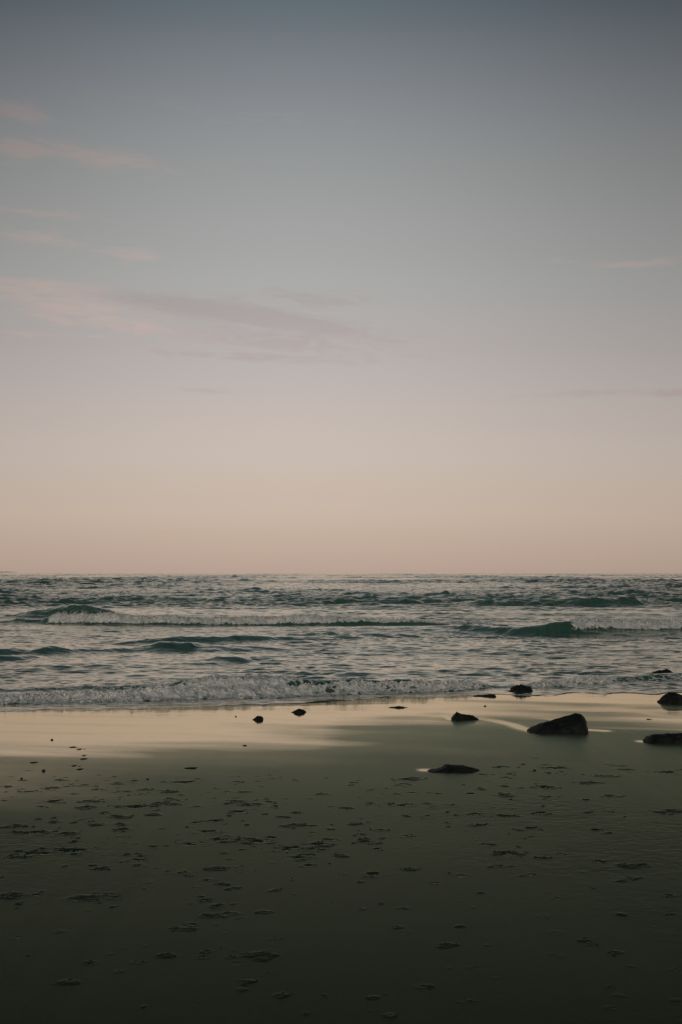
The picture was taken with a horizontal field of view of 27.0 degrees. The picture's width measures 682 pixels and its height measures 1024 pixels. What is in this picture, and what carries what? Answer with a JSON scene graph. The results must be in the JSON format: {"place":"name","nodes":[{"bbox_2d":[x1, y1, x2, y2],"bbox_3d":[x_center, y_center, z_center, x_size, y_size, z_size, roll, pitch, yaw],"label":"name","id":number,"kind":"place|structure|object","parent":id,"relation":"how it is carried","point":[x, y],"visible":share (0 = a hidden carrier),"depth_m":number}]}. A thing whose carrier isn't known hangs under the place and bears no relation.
{"place":"outdoors","nodes":[
{"label":"outdoors","id":0,"kind":"place"},
{"bbox_2d":[0,692,681,1023],"bbox_3d":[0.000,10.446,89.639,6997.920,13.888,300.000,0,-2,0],"label":"sand beach","id":1,"kind":"structure","parent":0,"point":[344,862],"depth_m":13.44},
{"bbox_2d":[252,716,262,719],"bbox_3d":[-1.660,4.194,28.494,0.232,0.232,0.211,0,-2,0],"label":"rock","id":2,"kind":"object","parent":1,"relation":"on","point":[258,718],"visible":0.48,"depth_m":28.44},
{"bbox_2d":[292,709,305,712],"bbox_3d":[-0.895,4.277,30.112,0.344,0.230,0.282,0,-2,0],"label":"rock","id":3,"kind":"object","parent":1,"relation":"on","point":[299,711],"visible":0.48,"depth_m":30.04},
{"bbox_2d":[427,764,479,772],"bbox_3d":[1.598,3.704,20.165,0.755,0.240,0.544,0,-2,0],"label":"rock","id":4,"kind":"object","parent":1,"relation":"on","point":[447,768],"visible":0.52,"depth_m":20.04},
{"bbox_2d":[453,712,478,720],"bbox_3d":[2.465,4.104,28.111,0.524,0.320,0.404,0,-2,0],"label":"rock","id":5,"kind":"object","parent":1,"relation":"on","point":[457,716],"visible":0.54,"depth_m":27.98},
{"bbox_2d":[472,694,495,696],"bbox_3d":[3.445,4.493,34.330,0.631,0.208,0.448,0,-2,0],"label":"rock","id":6,"kind":"object","parent":1,"relation":"on","point":[490,695],"visible":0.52,"depth_m":34.20},
{"bbox_2d":[508,684,532,691],"bbox_3d":[4.541,4.543,35.916,0.703,0.403,0.618,0,-2,0],"label":"rock","id":7,"kind":"object","parent":1,"relation":"on","point":[520,688],"visible":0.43,"depth_m":35.78},
{"bbox_2d":[527,713,587,733],"bbox_3d":[3.887,3.860,25.533,1.100,0.497,0.724,0,-2,0],"label":"boulder","id":8,"kind":"object","parent":1,"relation":"on","point":[574,723],"visible":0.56,"depth_m":25.29},
{"bbox_2d":[643,733,681,743],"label":"rock","id":9,"kind":"object","parent":1,"relation":"on","point":[669,738],"visible":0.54,"depth_m":23.62},
{"bbox_2d":[657,692,681,703],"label":"rock","id":10,"kind":"object","parent":1,"relation":"on","point":[671,698],"visible":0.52,"depth_m":32.11},
{"bbox_2d":[0,572,681,710],"bbox_3d":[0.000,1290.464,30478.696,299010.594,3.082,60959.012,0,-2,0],"label":"sea water","id":11,"kind":"structure","parent":0,"point":[506,633],"depth_m":67.12},
{"bbox_2d":[53,609,457,624],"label":"breaker foam","id":12,"kind":"object","parent":11,"relation":"on","point":[267,617],"visible":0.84,"depth_m":80.38},
{"bbox_2d":[0,672,681,700],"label":"shore foam","id":13,"kind":"object","parent":11,"relation":"on","point":[596,679],"visible":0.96,"depth_m":35.19},
{"bbox_2d":[571,615,681,628],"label":"breaker foam","id":14,"kind":"object","parent":11,"relation":"on","point":[667,619],"visible":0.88,"depth_m":70.68},
{"bbox_2d":[652,669,672,673],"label":"rock","id":15,"kind":"object","parent":11,"relation":"in","point":[662,671],"visible":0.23,"depth_m":41.30},
{"bbox_2d":[0,0,681,571],"label":"sky","id":16,"kind":"structure","parent":0,"point":[285,285]}
]}

